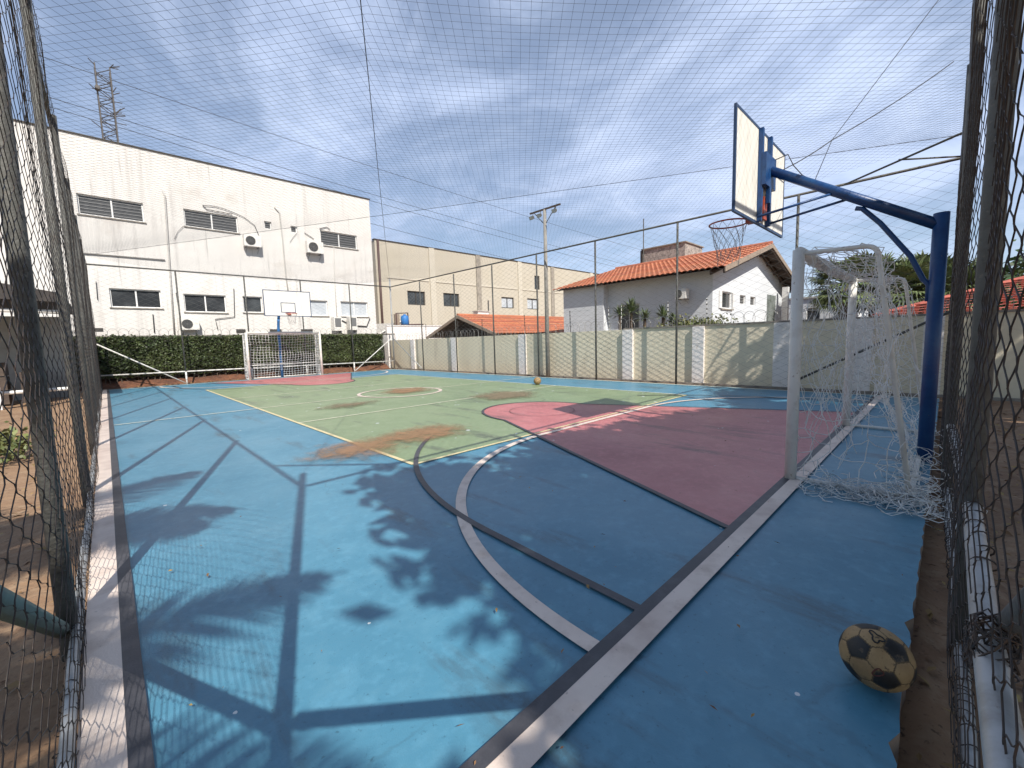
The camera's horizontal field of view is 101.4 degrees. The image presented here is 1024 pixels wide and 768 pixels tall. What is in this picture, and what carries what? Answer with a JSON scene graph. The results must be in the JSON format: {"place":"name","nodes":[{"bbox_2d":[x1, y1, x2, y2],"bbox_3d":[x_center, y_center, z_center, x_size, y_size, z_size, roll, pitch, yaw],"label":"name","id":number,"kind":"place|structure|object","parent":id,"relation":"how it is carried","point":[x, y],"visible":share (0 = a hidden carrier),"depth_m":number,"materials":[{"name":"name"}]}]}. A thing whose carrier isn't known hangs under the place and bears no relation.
{"place":"outdoors","nodes":[
{"label":"outdoors","id":0,"kind":"place"},
{"bbox_2d":[88,58,126,141],"bbox_3d":[-29.586,-15.163,31.338,1.915,16.318,1.245,-7,8,-44],"label":"lattice mast","id":1,"kind":"object","parent":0,"point":[109,99],"visible":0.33,"depth_m":30.77,"materials":[{"name":"grey metal"}]},
{"bbox_2d":[27,100,613,266],"bbox_3d":[-3.587,-21.781,59.142,85.370,4.271,0.040,-7,8,-44],"label":"power line","id":2,"kind":"object","parent":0,"point":[290,177],"visible":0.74,"depth_m":39.55,"materials":[{"name":"grey"}]},
{"bbox_2d":[24,89,625,264],"bbox_3d":[-3.590,-22.605,59.080,85.304,3.934,0.040,-7,8,-44],"label":"power line","id":3,"kind":"object","parent":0,"point":[285,168],"visible":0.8,"depth_m":39.84,"materials":[{"name":"grey"}]},
{"bbox_2d":[38,55,639,249],"bbox_3d":[-3.596,-25.829,58.840,85.037,2.814,0.040,-7,8,-44],"label":"power line","id":4,"kind":"object","parent":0,"point":[289,139],"visible":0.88,"depth_m":39.54,"materials":[{"name":"grey"}]},
{"bbox_2d":[376,321,400,333],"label":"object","id":5,"kind":"object","parent":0,"point":[379,327],"visible":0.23,"depth_m":27.68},
{"bbox_2d":[370,223,515,260],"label":"power line","id":6,"kind":"object","parent":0,"point":[439,241],"visible":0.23,"depth_m":53.89,"materials":[{"name":"grey"}]},
{"bbox_2d":[0,369,1023,767],"bbox_3d":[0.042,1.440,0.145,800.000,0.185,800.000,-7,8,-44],"label":"ground","id":7,"kind":"structure","parent":0,"point":[924,727],"depth_m":2.33,"materials":[{"name":"soil"}]},
{"bbox_2d":[0,363,12,404],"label":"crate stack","id":8,"kind":"object","parent":7,"relation":"on","point":[8,399],"visible":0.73,"depth_m":11.78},
{"bbox_2d":[0,418,55,465],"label":"weed","id":9,"kind":"object","parent":7,"relation":"on","point":[14,445],"visible":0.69,"depth_m":5.75,"materials":[{"name":"green plant"}]},
{"bbox_2d":[19,372,50,402],"bbox_3d":[-14.026,0.072,12.347,0.500,0.876,0.600,-7,8,-44],"label":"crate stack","id":10,"kind":"object","parent":7,"relation":"on","point":[21,378],"visible":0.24,"depth_m":11.97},
{"bbox_2d":[0,283,72,409],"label":"shed","id":11,"kind":"structure","parent":7,"relation":"on","point":[4,351],"depth_m":12.95,"materials":[{"name":"grey"}]},
{"bbox_2d":[0,0,102,767],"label":"chain link fence","id":12,"kind":"object","parent":7,"relation":"on","point":[64,623],"visible":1,"depth_m":1.92,"materials":[{"name":"metal"}]},
{"bbox_2d":[0,119,376,335],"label":"white building","id":13,"kind":"structure","parent":7,"relation":"on","point":[338,302],"depth_m":19.91,"materials":[{"name":"grey"}]},
{"bbox_2d":[76,193,145,223],"bbox_3d":[-17.049,-7.452,17.869,2.147,0.870,0.200,-7,8,-44],"label":"window","id":14,"kind":"structure","parent":13,"relation":"in","point":[79,199],"depth_m":17.86,"materials":[{"name":"white"}]},
{"bbox_2d":[109,288,163,309],"bbox_3d":[-16.616,-3.751,18.557,1.798,0.853,0.200,-7,8,-44],"label":"window","id":15,"kind":"structure","parent":13,"relation":"in","point":[126,300],"depth_m":18.57,"materials":[{"name":"white"}]},
{"bbox_2d":[179,318,199,334],"bbox_3d":[-15.139,-2.677,19.684,0.722,0.785,0.424,-7,8,-44],"label":"air conditioner","id":16,"kind":"object","parent":13,"relation":"attached to","point":[186,323],"visible":0.94,"depth_m":19.54,"materials":[{"name":"grey"}]},
{"bbox_2d":[183,294,228,313],"bbox_3d":[-14.820,-3.866,20.293,1.767,0.895,0.200,-7,8,-44],"label":"window","id":17,"kind":"structure","parent":13,"relation":"in","point":[212,304],"depth_m":20.32,"materials":[{"name":"white"}]},
{"bbox_2d":[183,209,238,233],"bbox_3d":[-14.522,-7.838,20.295,2.248,0.840,0.200,-7,8,-44],"label":"window","id":18,"kind":"structure","parent":13,"relation":"in","point":[207,224],"depth_m":20.28,"materials":[{"name":"white"}]},
{"bbox_2d":[242,234,261,253],"bbox_3d":[-13.181,-7.089,21.266,0.754,0.820,0.424,-7,8,-44],"label":"air conditioner","id":19,"kind":"object","parent":13,"relation":"attached to","point":[246,243],"visible":0.78,"depth_m":21.10,"materials":[{"name":"grey"}]},
{"bbox_2d":[242,296,263,313],"bbox_3d":[-13.392,-4.076,21.664,0.972,0.870,0.200,-7,8,-44],"label":"window","id":20,"kind":"structure","parent":13,"relation":"in","point":[250,305],"depth_m":21.74,"materials":[{"name":"white"}]},
{"bbox_2d":[264,221,270,228],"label":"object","id":21,"kind":"structure","parent":13,"relation":"in","point":[268,226],"depth_m":22.01,"materials":[{"name":"white"}]},
{"bbox_2d":[305,240,323,258],"bbox_3d":[-11.002,-7.427,23.357,0.863,0.938,0.424,-7,8,-44],"label":"air conditioner","id":22,"kind":"object","parent":13,"relation":"attached to","point":[318,247],"visible":0.75,"depth_m":23.16,"materials":[{"name":"grey"}]},
{"bbox_2d":[310,300,329,316],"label":"window","id":23,"kind":"structure","parent":13,"relation":"in","point":[323,312],"depth_m":24.01,"materials":[{"name":"white"}]},
{"bbox_2d":[331,317,341,333],"bbox_3d":[-10.133,-3.392,24.248,0.440,0.920,0.462,-7,8,-44],"label":"air conditioner","id":24,"kind":"object","parent":13,"relation":"attached to","point":[335,322],"visible":0.86,"depth_m":24.08,"materials":[{"name":"grey"}]},
{"bbox_2d":[320,231,357,249],"bbox_3d":[-10.116,-8.382,24.533,2.233,0.859,0.200,-7,8,-44],"label":"window","id":25,"kind":"structure","parent":13,"relation":"in","point":[325,237],"depth_m":24.56,"materials":[{"name":"white"}]},
{"bbox_2d":[346,317,357,332],"bbox_3d":[-9.484,-3.518,24.870,0.440,0.920,0.462,-7,8,-44],"label":"air conditioner","id":26,"kind":"object","parent":13,"relation":"attached to","point":[354,324],"visible":0.8,"depth_m":24.73,"materials":[{"name":"grey"}]},
{"bbox_2d":[340,301,369,317],"bbox_3d":[-9.536,-4.498,25.378,1.771,0.927,0.200,-7,8,-44],"label":"window","id":27,"kind":"structure","parent":13,"relation":"in","point":[361,310],"depth_m":25.45,"materials":[{"name":"white"}]},
{"bbox_2d":[79,362,389,390],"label":"soil bank","id":28,"kind":"structure","parent":7,"relation":"on","point":[151,381],"depth_m":19.12,"materials":[{"name":"soil"}]},
{"bbox_2d":[73,333,384,384],"bbox_3d":[-12.421,-1.341,20.208,13.199,2.229,1.226,-7,8,-44],"label":"hedge","id":29,"kind":"object","parent":28,"relation":"on","point":[331,351],"visible":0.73,"depth_m":18.82,"materials":[{"name":"green plant"}]},
{"bbox_2d":[87,263,393,388],"bbox_3d":[-11.137,-2.587,19.640,12.100,4.730,0.104,-7,8,-44],"label":"chain link fence","id":30,"kind":"object","parent":7,"relation":"on","point":[182,333],"visible":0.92,"depth_m":18.21,"materials":[{"name":"grey"}]},
{"bbox_2d":[96,333,394,373],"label":"garden wall","id":31,"kind":"structure","parent":7,"relation":"on","point":[260,335],"depth_m":21.13,"materials":[{"name":"concrete"}]},
{"bbox_2d":[73,328,386,335],"bbox_3d":[-12.778,-2.610,21.292,13.880,0.410,0.010,-7,8,-44],"label":"razor wire","id":32,"kind":"object","parent":31,"relation":"attached to","point":[227,329],"visible":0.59,"depth_m":20.12,"materials":[{"name":"grey"}]},
{"bbox_2d":[262,289,311,376],"bbox_3d":[-9.864,-2.141,18.884,1.694,3.920,2.159,-3,6,-17],"label":"basketball hoop","id":33,"kind":"object","parent":7,"relation":"on","point":[278,303],"visible":0.99,"depth_m":18.25,"materials":[{"name":"grey"}]},
{"bbox_2d":[384,335,395,367],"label":"boundary wall","id":34,"kind":"structure","parent":7,"relation":"on","point":[387,353],"depth_m":25.00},
{"bbox_2d":[385,325,440,339],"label":"yard wall","id":35,"kind":"structure","parent":7,"relation":"on","point":[411,328],"depth_m":27.59,"materials":[{"name":"white"}]},
{"bbox_2d":[371,238,597,325],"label":"beige building","id":36,"kind":"structure","parent":7,"relation":"on","point":[468,287],"depth_m":38.99,"materials":[{"name":"grey"}]},
{"bbox_2d":[394,312,423,324],"bbox_3d":[-6.849,-4.304,28.490,2.121,1.118,0.800,-7,8,-44],"label":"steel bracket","id":37,"kind":"object","parent":36,"relation":"attached to","point":[396,316],"visible":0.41,"depth_m":28.03,"materials":[{"name":"brown"}]},
{"bbox_2d":[401,314,408,324],"bbox_3d":[-7.169,-4.309,28.039,0.520,0.700,0.520,-7,8,-44],"label":"water drum","id":38,"kind":"object","parent":37,"relation":"on","point":[405,318],"visible":0.93,"depth_m":27.84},
{"bbox_2d":[407,291,424,304],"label":"window","id":39,"kind":"structure","parent":36,"relation":"in","point":[413,297],"depth_m":36.19,"materials":[{"name":"grey"}]},
{"bbox_2d":[443,293,458,306],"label":"window","id":40,"kind":"structure","parent":36,"relation":"in","point":[446,299],"depth_m":38.78,"materials":[{"name":"grey"}]},
{"bbox_2d":[501,297,512,307],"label":"window","id":41,"kind":"structure","parent":36,"relation":"in","point":[505,304],"depth_m":43.75,"materials":[{"name":"grey"}]},
{"bbox_2d":[527,298,536,308],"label":"window","id":42,"kind":"structure","parent":36,"relation":"in","point":[533,303],"depth_m":46.35,"materials":[{"name":"grey"}]},
{"bbox_2d":[427,313,563,338],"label":"tiled garage","id":43,"kind":"structure","parent":7,"relation":"on","point":[506,320],"depth_m":23.00,"materials":[{"name":"tile"}]},
{"bbox_2d":[472,310,489,313],"bbox_3d":[-1.730,-3.851,23.584,0.920,0.500,0.500,-7,8,-44],"label":"roof vent","id":44,"kind":"object","parent":43,"relation":"on","point":[480,312],"visible":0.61,"depth_m":23.34,"materials":[{"name":"white"}]},
{"bbox_2d":[75,369,939,767],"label":"court","id":45,"kind":"object","parent":7,"relation":"on","point":[333,613],"visible":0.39,"depth_m":2.21,"materials":[{"name":"paint"}]},
{"bbox_2d":[75,390,127,767],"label":"side line","id":46,"kind":"object","parent":45,"relation":"on","point":[102,741],"visible":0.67,"depth_m":1.91,"materials":[{"name":"paint"}]},
{"bbox_2d":[107,389,154,767],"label":"side line","id":47,"kind":"object","parent":45,"relation":"on","point":[139,745],"visible":1,"depth_m":1.89,"materials":[{"name":"paint"}]},
{"bbox_2d":[162,370,387,387],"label":"end line","id":48,"kind":"object","parent":45,"relation":"on","point":[284,382],"visible":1,"depth_m":16.53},
{"bbox_2d":[242,331,323,379],"bbox_3d":[-10.588,-1.356,19.448,3.160,2.102,0.880,-7,8,-44],"label":"futsal goal","id":49,"kind":"object","parent":45,"relation":"on","point":[248,365],"visible":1,"depth_m":19.39,"materials":[{"name":"metal"}]},
{"bbox_2d":[221,373,353,384],"bbox_3d":[-8.302,-0.153,17.201,5.860,0.001,5.565,-7,8,-44],"label":"red key marking","id":50,"kind":"object","parent":45,"relation":"on","point":[325,380],"visible":0.96,"depth_m":17.26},
{"bbox_2d":[207,390,412,464],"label":"volleyball line","id":51,"kind":"object","parent":45,"relation":"on","point":[395,457],"visible":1,"depth_m":6.67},
{"bbox_2d":[117,377,526,424],"bbox_3d":[-3.292,0.242,11.784,11.500,0.001,0.050,-7,8,-44],"label":"halfway line","id":52,"kind":"object","parent":45,"relation":"on","point":[292,404],"visible":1,"depth_m":9.74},
{"bbox_2d":[318,400,372,408],"bbox_3d":[-3.703,0.472,9.503,2.520,0.001,1.920,-7,8,-44],"label":"worn patch","id":53,"kind":"object","parent":45,"relation":"on","point":[347,404],"visible":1,"depth_m":9.56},
{"bbox_2d":[307,425,462,458],"bbox_3d":[-1.675,0.787,5.814,3.480,0.001,2.280,-7,8,-44],"label":"worn patch","id":54,"kind":"object","parent":45,"relation":"on","point":[363,446],"visible":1,"depth_m":5.80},
{"bbox_2d":[357,387,441,397],"bbox_3d":[-3.163,0.225,11.908,2.340,0.001,2.340,-7,8,-44],"label":"circle","id":55,"kind":"object","parent":45,"relation":"on","point":[358,394],"visible":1,"depth_m":11.77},
{"bbox_2d":[386,387,425,392],"bbox_3d":[-3.095,0.186,12.166,2.520,0.001,2.520,-7,8,-44],"label":"worn patch","id":56,"kind":"object","parent":45,"relation":"on","point":[406,390],"visible":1,"depth_m":12.18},
{"bbox_2d":[209,374,682,461],"bbox_3d":[-3.208,0.230,11.962,7.130,0.001,13.420,-7,8,-44],"label":"green marking","id":57,"kind":"object","parent":45,"relation":"on","point":[478,428],"visible":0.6,"depth_m":9.30,"materials":[{"name":"paint"}]},
{"bbox_2d":[234,378,439,398],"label":"attack line","id":58,"kind":"object","parent":57,"relation":"on","point":[327,389],"visible":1,"depth_m":13.10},
{"bbox_2d":[299,385,555,422],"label":"attack line","id":59,"kind":"object","parent":57,"relation":"on","point":[404,407],"visible":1,"depth_m":8.77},
{"bbox_2d":[534,377,540,384],"bbox_3d":[0.779,-0.097,12.851,0.236,0.229,0.236,-7,8,-44],"label":"football","id":60,"kind":"object","parent":57,"relation":"on","point":[537,380],"visible":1,"depth_m":12.77,"materials":[{"name":"brown"}]},
{"bbox_2d":[471,391,531,399],"bbox_3d":[-0.145,0.265,10.528,2.880,0.001,2.760,-7,8,-44],"label":"worn patch","id":61,"kind":"object","parent":45,"relation":"on","point":[503,395],"visible":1,"depth_m":10.46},
{"bbox_2d":[413,437,639,609],"bbox_3d":[-0.522,0.950,3.953,0.587,0.001,4.396,-4,6,-24],"label":"three point line","id":62,"kind":"object","parent":45,"relation":"on","point":[573,574],"visible":1,"depth_m":2.71,"materials":[{"name":"paint"}]},
{"bbox_2d":[399,374,684,394],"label":"volleyball line","id":63,"kind":"object","parent":45,"relation":"on","point":[556,385],"visible":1,"depth_m":12.05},
{"bbox_2d":[418,395,685,463],"bbox_3d":[1.460,0.572,7.154,7.130,0.001,0.050,-7,8,-44],"label":"volleyball line","id":64,"kind":"object","parent":45,"relation":"on","point":[535,433],"visible":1,"depth_m":5.98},
{"bbox_2d":[456,397,857,650],"bbox_3d":[2.594,0.651,6.008,9.165,0.001,3.063,-7,8,-44],"label":"penalty line","id":65,"kind":"object","parent":45,"relation":"on","point":[536,606],"visible":0.91,"depth_m":2.44,"materials":[{"name":"paint"}]},
{"bbox_2d":[459,396,873,767],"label":"goal line","id":66,"kind":"object","parent":45,"relation":"on","point":[497,744],"visible":1,"depth_m":1.80,"materials":[{"name":"paint"}]},
{"bbox_2d":[398,369,937,398],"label":"side line","id":67,"kind":"object","parent":45,"relation":"on","point":[677,384],"visible":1,"depth_m":11.49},
{"bbox_2d":[484,402,853,527],"bbox_3d":[1.667,0.592,6.934,5.860,0.001,5.565,-7,8,-44],"label":"red key marking","id":68,"kind":"object","parent":45,"relation":"on","point":[688,456],"visible":0.89,"depth_m":5.29,"materials":[{"name":"paint"}]},
{"bbox_2d":[481,401,853,526],"bbox_3d":[1.662,0.582,6.939,5.906,0.001,5.600,-7,8,-44],"label":"key line","id":69,"kind":"object","parent":68,"relation":"on","point":[663,496],"visible":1,"depth_m":4.31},
{"bbox_2d":[486,396,881,767],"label":"goal line","id":70,"kind":"object","parent":45,"relation":"on","point":[531,744],"visible":1,"depth_m":1.80,"materials":[{"name":"paint"}]},
{"bbox_2d":[722,395,859,402],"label":"three point line","id":71,"kind":"object","parent":45,"relation":"on","point":[778,397],"visible":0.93,"depth_m":8.80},
{"bbox_2d":[708,102,950,473],"bbox_3d":[3.482,-1.050,5.097,1.973,3.940,1.628,0,6,15],"label":"basketball hoop","id":72,"kind":"object","parent":45,"relation":"on","point":[760,175],"visible":1,"depth_m":4.46,"materials":[{"name":"blue metal"}]},
{"bbox_2d":[775,154,803,175],"bbox_3d":[3.338,-2.511,4.962,0.012,0.446,0.524,-7,8,-44],"label":"tie cord","id":73,"kind":"object","parent":72,"relation":"attached to","point":[791,162],"visible":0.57,"depth_m":4.97,"materials":[{"name":"fabric"}]},
{"bbox_2d":[784,61,953,169],"bbox_3d":[4.954,-3.736,5.789,3.553,1.969,0.055,-4,6,-18],"label":"tie cord","id":74,"kind":"object","parent":72,"relation":"attached to","point":[866,119],"visible":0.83,"depth_m":5.75,"materials":[{"name":"grey plastic"}]},
{"bbox_2d":[815,1,937,178],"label":"tie cord","id":75,"kind":"object","parent":72,"relation":"attached to","point":[869,90],"visible":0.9,"depth_m":5.28,"materials":[{"name":"fabric"}]},
{"bbox_2d":[798,487,921,516],"bbox_3d":[2.686,0.917,3.296,0.009,0.001,0.779,-6,7,-35],"label":"joint","id":76,"kind":"object","parent":45,"relation":"on","point":[857,501],"visible":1,"depth_m":3.27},
{"bbox_2d":[839,623,916,692],"bbox_3d":[1.376,1.031,1.585,0.227,0.218,0.224,-7,8,-44],"label":"football","id":77,"kind":"object","parent":45,"relation":"on","point":[876,657],"visible":1,"depth_m":1.52,"materials":[{"name":"brown"}]},
{"bbox_2d":[784,243,987,530],"bbox_3d":[3.881,-0.206,4.265,3.653,2.198,1.258,-7,8,-44],"label":"futsal goal","id":78,"kind":"object","parent":45,"relation":"on","point":[802,257],"visible":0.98,"depth_m":3.65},
{"bbox_2d":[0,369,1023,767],"bbox_3d":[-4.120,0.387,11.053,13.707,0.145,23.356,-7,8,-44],"label":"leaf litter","id":79,"kind":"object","parent":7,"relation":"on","point":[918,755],"visible":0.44,"depth_m":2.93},
{"bbox_2d":[529,203,560,376],"bbox_3d":[1.245,-3.293,15.556,0.263,6.230,1.460,-7,8,-44],"label":"floodlight pole","id":80,"kind":"object","parent":7,"relation":"on","point":[547,343],"visible":0.88,"depth_m":15.52,"materials":[{"name":"concrete"}]},
{"bbox_2d":[607,301,634,329],"bbox_3d":[3.950,-1.572,15.346,1.258,2.891,1.197,-7,8,-44],"label":"yucca","id":81,"kind":"object","parent":7,"relation":"on","point":[619,311],"visible":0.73,"depth_m":15.24,"materials":[{"name":"green plant"}]},
{"bbox_2d":[616,296,643,327],"bbox_3d":[4.364,-1.674,15.342,1.307,3.070,1.431,-7,8,-44],"label":"yucca","id":82,"kind":"object","parent":7,"relation":"on","point":[633,307],"visible":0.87,"depth_m":15.14,"materials":[{"name":"green plant"}]},
{"bbox_2d":[634,308,653,326],"bbox_3d":[4.579,-1.391,14.717,0.932,2.621,0.949,-4,6,-25],"label":"yucca","id":83,"kind":"object","parent":7,"relation":"on","point":[646,314],"visible":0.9,"depth_m":14.55,"materials":[{"name":"green plant"}]},
{"bbox_2d":[650,304,671,325],"bbox_3d":[5.346,-1.485,14.827,1.120,2.741,1.181,-2,6,-6],"label":"yucca","id":84,"kind":"object","parent":7,"relation":"on","point":[664,313],"visible":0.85,"depth_m":14.66,"materials":[{"name":"green plant"}]},
{"bbox_2d":[664,312,678,324],"bbox_3d":[5.412,-1.238,14.068,0.778,2.397,0.763,-7,8,-44],"label":"yucca","id":85,"kind":"object","parent":7,"relation":"on","point":[672,315],"visible":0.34,"depth_m":13.92,"materials":[{"name":"green plant"}]},
{"bbox_2d":[553,241,791,331],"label":"tiled house","id":86,"kind":"structure","parent":7,"relation":"on","point":[755,262],"depth_m":17.82,"materials":[{"name":"white"}]},
{"bbox_2d":[620,304,638,329],"bbox_3d":[4.995,-2.779,17.734,0.060,1.150,0.950,-7,8,-44],"label":"window","id":87,"kind":"structure","parent":86,"relation":"in","point":[624,325],"depth_m":17.76,"materials":[{"name":"black glass"}]},
{"bbox_2d":[640,219,703,262],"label":"stone tower","id":88,"kind":"structure","parent":86,"relation":"on","point":[666,251],"depth_m":22.70,"materials":[{"name":"concrete"}]},
{"bbox_2d":[675,288,688,303],"bbox_3d":[6.408,-3.289,15.754,0.424,0.539,0.400,-7,8,-44],"label":"air conditioner","id":89,"kind":"object","parent":86,"relation":"attached to","point":[681,295],"visible":0.78,"depth_m":15.59,"materials":[{"name":"grey"}]},
{"bbox_2d":[720,291,732,309],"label":"window","id":90,"kind":"structure","parent":86,"relation":"in","point":[725,295],"depth_m":16.35,"materials":[{"name":"white"}]},
{"bbox_2d":[740,295,743,304],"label":"window","id":91,"kind":"structure","parent":86,"relation":"in","point":[741,299],"depth_m":17.60,"materials":[{"name":"white"}]},
{"bbox_2d":[750,297,753,305],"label":"window","id":92,"kind":"structure","parent":86,"relation":"in","point":[751,298],"depth_m":18.50,"materials":[{"name":"white"}]},
{"bbox_2d":[389,157,959,395],"bbox_3d":[0.855,-2.770,15.871,0.136,5.150,22.144,-7,8,-44],"label":"chain link fence","id":93,"kind":"object","parent":7,"relation":"on","point":[796,238],"visible":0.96,"depth_m":12.45,"materials":[{"name":"grey"}]},
{"bbox_2d":[34,0,971,283],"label":"overhead net","id":94,"kind":"object","parent":93,"relation":"attached to","point":[540,172],"visible":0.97,"depth_m":7.07,"materials":[{"name":"grey"}]},
{"bbox_2d":[643,312,765,326],"bbox_3d":[6.056,-1.190,13.289,1.564,2.222,3.881,-7,8,-44],"label":"shrub","id":95,"kind":"object","parent":7,"relation":"on","point":[711,321],"visible":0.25,"depth_m":13.16,"materials":[{"name":"green plant"}]},
{"bbox_2d":[390,309,1023,401],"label":"boundary wall","id":96,"kind":"structure","parent":7,"relation":"on","point":[643,339],"depth_m":11.87,"materials":[{"name":"concrete"}]},
{"bbox_2d":[407,298,707,338],"bbox_3d":[-0.480,-2.427,17.991,0.046,0.881,17.300,-7,8,-44],"label":"electric fence","id":97,"kind":"object","parent":96,"relation":"on","point":[598,319],"visible":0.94,"depth_m":14.09,"materials":[{"name":"grey"}]},
{"bbox_2d":[394,293,1020,339],"bbox_3d":[1.639,-2.049,15.810,0.182,0.522,24.913,-7,8,-44],"label":"razor wire","id":98,"kind":"object","parent":96,"relation":"attached to","point":[674,321],"visible":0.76,"depth_m":12.79,"materials":[{"name":"silver metal"}]},
{"bbox_2d":[788,296,867,319],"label":"white house","id":99,"kind":"structure","parent":7,"relation":"on","point":[807,315],"depth_m":24.65,"materials":[{"name":"white"}]},
{"bbox_2d":[806,308,819,318],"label":"window","id":100,"kind":"structure","parent":99,"relation":"in","point":[808,314],"depth_m":24.69,"materials":[{"name":"black"}]},
{"bbox_2d":[804,253,888,317],"bbox_3d":[14.863,-3.354,18.787,3.718,5.105,3.368,-7,8,-44],"label":"fan palm","id":101,"kind":"object","parent":7,"relation":"on","point":[821,279],"visible":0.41,"depth_m":18.42,"materials":[{"name":"green plant"}]},
{"bbox_2d":[834,249,916,316],"bbox_3d":[17.634,-3.747,20.344,4.378,5.412,4.061,-7,8,-44],"label":"fan palm","id":102,"kind":"object","parent":7,"relation":"on","point":[898,261],"visible":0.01,"depth_m":19.68,"materials":[{"name":"green plant"}]},
{"bbox_2d":[861,254,950,314],"bbox_3d":[16.848,-3.230,18.267,3.212,4.848,3.231,-7,8,-44],"label":"fan palm","id":103,"kind":"object","parent":7,"relation":"on","point":[904,269],"visible":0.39,"depth_m":17.52,"materials":[{"name":"green plant"}]},
{"bbox_2d":[896,249,950,297],"bbox_3d":[19.939,-3.907,20.596,3.818,5.544,3.905,-7,8,-44],"label":"fan palm","id":104,"kind":"object","parent":7,"relation":"on","point":[926,255],"visible":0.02,"depth_m":19.99,"materials":[{"name":"green plant"}]},
{"bbox_2d":[844,0,1023,767],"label":"chain link fence","id":105,"kind":"object","parent":7,"relation":"on","point":[985,638],"visible":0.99,"depth_m":1.48,"materials":[{"name":"metal"}]},
{"bbox_2d":[909,253,976,313],"bbox_3d":[18.558,-3.242,18.109,3.668,4.803,3.640,-7,8,-44],"label":"fan palm","id":106,"kind":"object","parent":7,"relation":"on","point":[948,279],"visible":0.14,"depth_m":17.31,"materials":[{"name":"green plant"}]},
{"bbox_2d":[872,276,1023,315],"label":"red roof house","id":107,"kind":"structure","parent":7,"relation":"on","point":[917,306],"depth_m":10.73,"materials":[{"name":"tile"}]},
{"bbox_2d":[999,255,1023,309],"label":"bush","id":108,"kind":"object","parent":7,"relation":"on","point":[1018,270],"visible":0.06,"depth_m":20.58,"materials":[{"name":"green plant"}]},
{"bbox_2d":[1002,239,1023,287],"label":"bush","id":109,"kind":"object","parent":7,"relation":"on","point":[1020,259],"visible":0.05,"depth_m":22.54,"materials":[{"name":"green plant"}]},
{"bbox_2d":[0,0,1023,297],"label":"sky","id":110,"kind":"structure","parent":0,"point":[511,79],"materials":[{"name":"blue"}]}
]}

